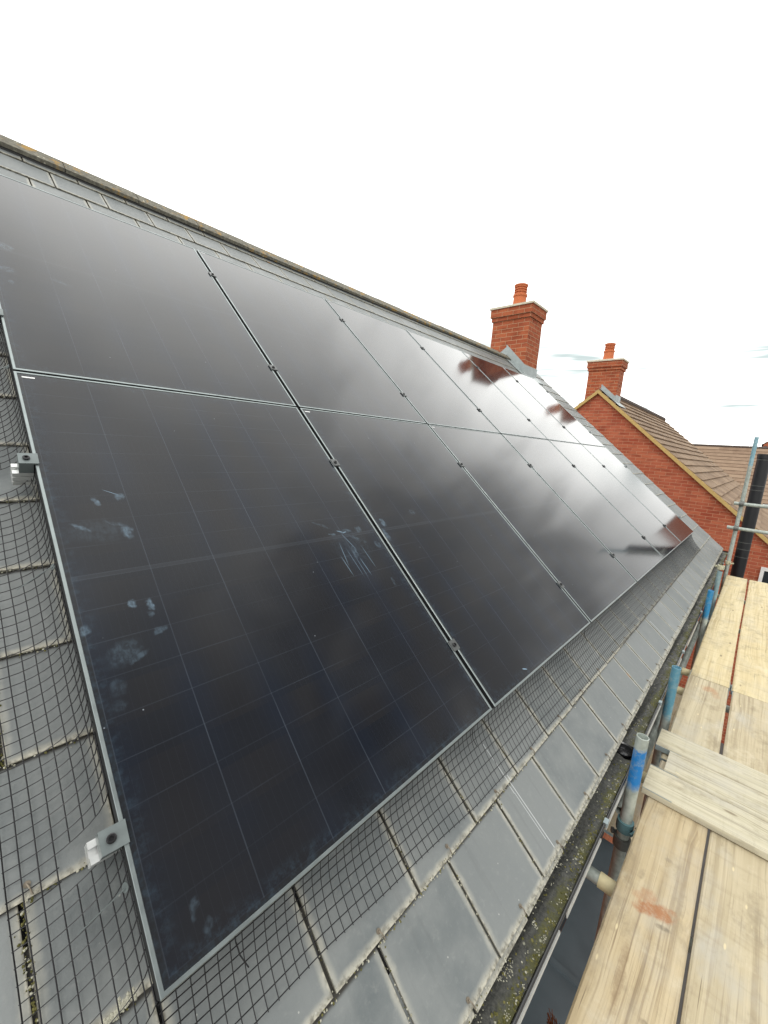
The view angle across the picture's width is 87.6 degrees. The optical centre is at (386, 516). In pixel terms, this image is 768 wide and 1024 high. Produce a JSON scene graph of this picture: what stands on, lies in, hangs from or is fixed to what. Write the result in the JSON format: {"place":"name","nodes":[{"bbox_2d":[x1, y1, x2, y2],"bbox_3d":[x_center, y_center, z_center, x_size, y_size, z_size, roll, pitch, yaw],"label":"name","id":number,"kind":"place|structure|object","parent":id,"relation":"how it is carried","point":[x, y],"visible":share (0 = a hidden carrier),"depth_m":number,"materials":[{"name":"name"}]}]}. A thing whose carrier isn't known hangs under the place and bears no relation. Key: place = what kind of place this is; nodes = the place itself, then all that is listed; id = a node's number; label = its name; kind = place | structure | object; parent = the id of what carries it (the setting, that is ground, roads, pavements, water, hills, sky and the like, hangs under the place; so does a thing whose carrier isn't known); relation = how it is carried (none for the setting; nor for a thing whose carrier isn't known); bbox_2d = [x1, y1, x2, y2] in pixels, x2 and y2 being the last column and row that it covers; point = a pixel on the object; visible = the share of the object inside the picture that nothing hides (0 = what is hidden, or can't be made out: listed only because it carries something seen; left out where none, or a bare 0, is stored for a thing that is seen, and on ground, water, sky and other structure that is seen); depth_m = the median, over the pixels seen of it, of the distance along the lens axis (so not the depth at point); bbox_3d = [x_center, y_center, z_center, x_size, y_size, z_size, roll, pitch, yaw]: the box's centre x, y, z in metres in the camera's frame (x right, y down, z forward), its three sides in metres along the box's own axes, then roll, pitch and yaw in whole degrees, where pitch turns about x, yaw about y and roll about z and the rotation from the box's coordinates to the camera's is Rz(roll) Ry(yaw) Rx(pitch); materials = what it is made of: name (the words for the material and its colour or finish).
{"place":"outdoors","nodes":[
{"label":"outdoors","id":0,"kind":"place"},
{"bbox_2d":[0,0,767,446],"label":"sky","id":1,"kind":"structure","parent":0,"point":[430,160],"materials":[{"name":"white"}]},
{"bbox_2d":[574,343,767,743],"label":"brown tiled house","id":2,"kind":"structure","parent":0,"point":[696,485],"depth_m":9.80,"materials":[{"name":"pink brick"}]},
{"bbox_2d":[758,567,767,582],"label":"window","id":3,"kind":"structure","parent":2,"relation":"in","point":[763,576],"depth_m":8.43,"materials":[{"name":"white plastic"}]},
{"bbox_2d":[626,743,723,1023],"bbox_3d":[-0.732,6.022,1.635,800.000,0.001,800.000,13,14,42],"label":"ground","id":4,"kind":"structure","parent":0,"point":[693,928],"depth_m":5.59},
{"bbox_2d":[0,134,727,1023],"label":"slate house","id":5,"kind":"structure","parent":4,"relation":"on","point":[444,948],"depth_m":1.11,"materials":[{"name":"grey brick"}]},
{"bbox_2d":[0,324,157,1023],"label":"wire mesh","id":6,"kind":"object","parent":5,"relation":"attached to","point":[125,887],"visible":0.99,"depth_m":0.85,"materials":[{"name":"black metal"}]},
{"bbox_2d":[0,309,590,432],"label":"mounting rail","id":7,"kind":"object","parent":5,"relation":"attached to","point":[273,368],"visible":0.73,"depth_m":2.32,"materials":[{"name":"metal"}]},
{"bbox_2d":[0,174,295,406],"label":"solar panel","id":8,"kind":"object","parent":7,"relation":"attached to","point":[88,294],"visible":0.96,"depth_m":1.96,"materials":[{"name":"black glass"}]},
{"bbox_2d":[196,250,425,423],"bbox_3d":[-0.540,-1.295,2.954,1.134,0.036,1.722,-7,55,-46],"label":"solar panel","id":9,"kind":"object","parent":7,"relation":"attached to","point":[313,350],"visible":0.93,"depth_m":2.83,"materials":[{"name":"black glass"}]},
{"bbox_2d":[325,299,499,433],"bbox_3d":[0.251,-1.395,3.790,1.134,0.038,1.722,-7,55,-46],"label":"solar panel","id":10,"kind":"object","parent":7,"relation":"attached to","point":[419,377],"visible":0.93,"depth_m":3.69,"materials":[{"name":"black glass"}]},
{"bbox_2d":[503,367,604,446],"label":"solar panel","id":11,"kind":"object","parent":7,"relation":"attached to","point":[559,412],"visible":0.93,"depth_m":6.23,"materials":[{"name":"black glass"}]},
{"bbox_2d":[11,453,626,484],"bbox_3d":[1.288,-0.437,3.723,7.010,0.141,0.080,-7,55,-46],"label":"mounting rail","id":12,"kind":"object","parent":5,"relation":"attached to","point":[22,471],"visible":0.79,"depth_m":1.18,"materials":[{"name":"metal"}]},
{"bbox_2d":[549,440,681,557],"bbox_3d":[2.721,-0.275,4.773,1.134,0.037,1.722,-7,55,-46],"label":"solar panel","id":13,"kind":"object","parent":12,"relation":"attached to","point":[638,516],"visible":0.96,"depth_m":4.70,"materials":[{"name":"black glass"}]},
{"bbox_2d":[0,396,709,1023],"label":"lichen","id":14,"kind":"object","parent":5,"relation":"on","point":[114,1012],"visible":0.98,"depth_m":0.80},
{"bbox_2d":[208,271,548,392],"bbox_3d":[0.362,-1.813,4.435,7.010,0.141,0.080,-7,55,-46],"label":"mounting rail","id":15,"kind":"object","parent":5,"relation":"attached to","point":[213,275],"visible":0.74,"depth_m":3.54,"materials":[{"name":"metal"}]},
{"bbox_2d":[84,516,680,869],"bbox_3d":[1.817,0.349,3.316,7.010,0.141,0.080,-7,55,-46],"label":"mounting rail","id":16,"kind":"object","parent":5,"relation":"attached to","point":[106,843],"visible":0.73,"depth_m":0.77,"materials":[{"name":"metal"}]},
{"bbox_2d":[13,371,491,1001],"bbox_3d":[-0.444,0.126,1.437,1.134,0.037,1.722,-7,55,-46],"label":"solar panel","id":17,"kind":"object","parent":16,"relation":"attached to","point":[283,691],"visible":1,"depth_m":1.17,"materials":[{"name":"black glass"}]},
{"bbox_2d":[299,408,589,708],"bbox_3d":[0.348,0.026,2.271,1.134,0.037,1.722,-7,55,-46],"label":"solar panel","id":18,"kind":"object","parent":16,"relation":"attached to","point":[508,615],"visible":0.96,"depth_m":2.11,"materials":[{"name":"black glass"}]},
{"bbox_2d":[428,425,636,622],"bbox_3d":[1.138,-0.074,3.105,1.134,0.037,1.722,-7,55,-46],"label":"solar panel","id":19,"kind":"object","parent":16,"relation":"attached to","point":[574,556],"visible":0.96,"depth_m":2.99,"materials":[{"name":"black glass"}]},
{"bbox_2d":[582,444,693,541],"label":"solar panel","id":20,"kind":"object","parent":16,"relation":"attached to","point":[678,528],"visible":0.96,"depth_m":5.54,"materials":[{"name":"black glass"}]},
{"bbox_2d":[158,535,700,1023],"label":"wire mesh","id":21,"kind":"object","parent":5,"relation":"attached to","point":[632,591],"visible":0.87,"depth_m":1.19,"materials":[{"name":"black metal"}]},
{"bbox_2d":[406,330,546,439],"bbox_3d":[1.042,-1.496,4.623,1.134,0.036,1.722,-7,55,-46],"label":"solar panel","id":22,"kind":"object","parent":5,"relation":"on","point":[501,412],"visible":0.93,"depth_m":4.54,"materials":[{"name":"black glass"}]},
{"bbox_2d":[462,351,580,443],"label":"solar panel","id":23,"kind":"object","parent":5,"relation":"on","point":[543,421],"visible":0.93,"depth_m":5.39,"materials":[{"name":"black glass"}]},
{"bbox_2d":[501,434,663,581],"bbox_3d":[1.930,-0.174,3.940,1.134,0.037,1.722,-7,55,-46],"label":"solar panel","id":24,"kind":"object","parent":5,"relation":"on","point":[610,527],"visible":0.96,"depth_m":3.85,"materials":[{"name":"black glass"}]},
{"bbox_2d":[471,552,726,1023],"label":"gutter","id":25,"kind":"object","parent":5,"relation":"attached to","point":[499,993],"visible":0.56,"depth_m":1.40,"materials":[{"name":"black plastic"}]},
{"bbox_2d":[473,554,725,1023],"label":"moss","id":26,"kind":"object","parent":5,"relation":"on","point":[506,1017],"visible":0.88,"depth_m":1.24,"materials":[{"name":"green plant"}]},
{"bbox_2d":[603,690,681,839],"bbox_3d":[3.491,2.956,5.216,0.230,0.042,3.703,13,14,42],"label":"scaffold pole","id":27,"kind":"object","parent":5,"relation":"on","point":[638,807],"visible":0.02,"depth_m":4.30,"materials":[{"name":"grey metal"}]},
{"bbox_2d":[594,733,649,941],"bbox_3d":[0.935,3.440,2.175,0.085,5.092,0.128,2,11,-11],"label":"scaffold pole","id":28,"kind":"object","parent":4,"relation":"on","point":[623,832],"visible":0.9,"depth_m":1.76,"materials":[{"name":"metal"}]},
{"bbox_2d":[565,760,707,1023],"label":"scaffold board","id":29,"kind":"object","parent":28,"relation":"on","point":[634,971],"visible":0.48,"depth_m":1.35,"materials":[{"name":"beige wood"}]},
{"bbox_2d":[547,1009,559,1023],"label":"broom","id":30,"kind":"object","parent":29,"relation":"attached to","point":[551,1019],"visible":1,"depth_m":1.21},
{"bbox_2d":[586,866,692,953],"bbox_3d":[1.462,1.576,1.001,1.900,0.056,0.056,13,14,42],"label":"scaffold tube","id":31,"kind":"object","parent":29,"relation":"attached to","point":[603,882],"visible":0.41,"depth_m":1.55,"materials":[{"name":"beige metal"}]},
{"bbox_2d":[641,764,767,860],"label":"scaffold board","id":32,"kind":"object","parent":29,"relation":"on","point":[737,825],"visible":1,"depth_m":1.79,"materials":[{"name":"beige wood"}]},
{"bbox_2d":[664,751,767,821],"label":"scaffold board","id":33,"kind":"object","parent":29,"relation":"on","point":[740,796],"visible":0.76,"depth_m":1.92,"materials":[{"name":"beige wood"}]},
{"bbox_2d":[640,665,681,814],"bbox_3d":[1.577,3.382,2.863,0.048,5.043,0.048,13,14,42],"label":"scaffold pole","id":34,"kind":"object","parent":4,"relation":"on","point":[671,691],"visible":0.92,"depth_m":2.44,"materials":[{"name":"blue metal"}]},
{"bbox_2d":[615,587,713,813],"bbox_3d":[2.985,1.198,3.894,0.048,0.048,5.400,13,14,42],"label":"scaffold tube","id":35,"kind":"object","parent":34,"relation":"attached to","point":[653,735],"visible":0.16,"depth_m":2.63,"materials":[{"name":"grey metal"}]},
{"bbox_2d":[641,771,646,782],"bbox_3d":[1.991,1.520,1.500,1.817,0.056,0.056,13,14,42],"label":"scaffold tube","id":36,"kind":"object","parent":35,"relation":"on","point":[644,774],"depth_m":2.08,"materials":[{"name":"metal"}]},
{"bbox_2d":[680,830,767,1023],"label":"scaffold board","id":37,"kind":"object","parent":36,"relation":"on","point":[727,979],"visible":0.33,"depth_m":1.33,"materials":[{"name":"beige wood"}]},
{"bbox_2d":[676,686,729,712],"bbox_3d":[2.758,1.418,2.337,1.855,0.056,0.056,13,14,42],"label":"scaffold tube","id":38,"kind":"object","parent":35,"relation":"on","point":[680,690],"visible":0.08,"depth_m":2.89,"materials":[{"name":"beige metal"}]},
{"bbox_2d":[659,675,728,762],"bbox_3d":[1.947,1.275,2.498,0.233,0.039,1.180,13,14,42],"label":"scaffold board","id":39,"kind":"object","parent":38,"relation":"on","point":[699,715],"visible":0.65,"depth_m":2.53,"materials":[{"name":"beige wood"}]},
{"bbox_2d":[655,728,767,796],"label":"scaffold board","id":40,"kind":"object","parent":39,"relation":"on","point":[667,742],"visible":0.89,"depth_m":2.09,"materials":[{"name":"beige wood"}]},
{"bbox_2d":[722,691,767,774],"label":"scaffold board","id":41,"kind":"object","parent":38,"relation":"on","point":[746,740],"visible":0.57,"depth_m":2.38,"materials":[{"name":"beige wood"}]},
{"bbox_2d":[681,667,731,690],"bbox_3d":[3.005,1.387,2.597,1.855,0.056,0.056,13,14,42],"label":"scaffold tube","id":42,"kind":"object","parent":35,"relation":"on","point":[685,671],"visible":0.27,"depth_m":3.16,"materials":[{"name":"beige metal"}]},
{"bbox_2d":[690,575,747,688],"bbox_3d":[3.678,1.054,4.326,0.233,0.042,3.863,13,14,42],"label":"scaffold board","id":43,"kind":"object","parent":42,"relation":"on","point":[714,660],"visible":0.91,"depth_m":3.67,"materials":[{"name":"beige wood"}]},
{"bbox_3d":[3.998,1.263,3.633,1.840,0.056,0.056,13,14,42],"label":"scaffold tube","id":44,"kind":"object","parent":35,"relation":"on","visible":0},
{"bbox_2d":[730,580,767,702],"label":"scaffold board","id":45,"kind":"object","parent":44,"relation":"on","point":[750,678],"visible":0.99,"depth_m":3.50,"materials":[{"name":"beige wood"}]},
{"bbox_2d":[690,590,713,669],"bbox_3d":[2.983,3.199,4.344,0.048,5.052,0.048,13,14,42],"label":"scaffold pole","id":46,"kind":"object","parent":4,"relation":"on","point":[706,612],"visible":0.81,"depth_m":3.93,"materials":[{"name":"blue metal"}]},
{"bbox_2d":[705,564,724,630],"bbox_3d":[3.706,3.075,5.109,0.068,5.116,0.094,5,10,4],"label":"scaffold pole","id":47,"kind":"object","parent":4,"relation":"on","point":[718,579],"visible":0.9,"depth_m":4.67,"materials":[{"name":"metal"}]},
{"bbox_2d":[717,437,758,599],"bbox_3d":[4.884,2.179,6.117,0.096,6.665,0.096,1,11,-17],"label":"scaffold pole","id":48,"kind":"object","parent":4,"relation":"on","point":[728,563],"visible":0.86,"depth_m":5.71,"materials":[{"name":"metal"}]},
{"bbox_2d":[727,525,767,534],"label":"scaffold tube","id":49,"kind":"object","parent":48,"relation":"attached to","point":[735,528],"visible":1,"depth_m":5.64,"materials":[{"name":"metal"}]},
{"bbox_2d":[734,501,767,508],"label":"scaffold tube","id":50,"kind":"object","parent":48,"relation":"attached to","point":[741,503],"visible":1,"depth_m":5.60,"materials":[{"name":"metal"}]},
{"bbox_2d":[730,454,767,577],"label":"black pipe","id":51,"kind":"object","parent":4,"relation":"on","point":[750,516],"visible":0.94,"depth_m":6.29,"materials":[{"name":"plastic"}]},
{"bbox_2d":[694,444,767,504],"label":"tan roofed house","id":52,"kind":"structure","parent":0,"point":[732,461],"depth_m":27.81,"materials":[{"name":"beige tile"}]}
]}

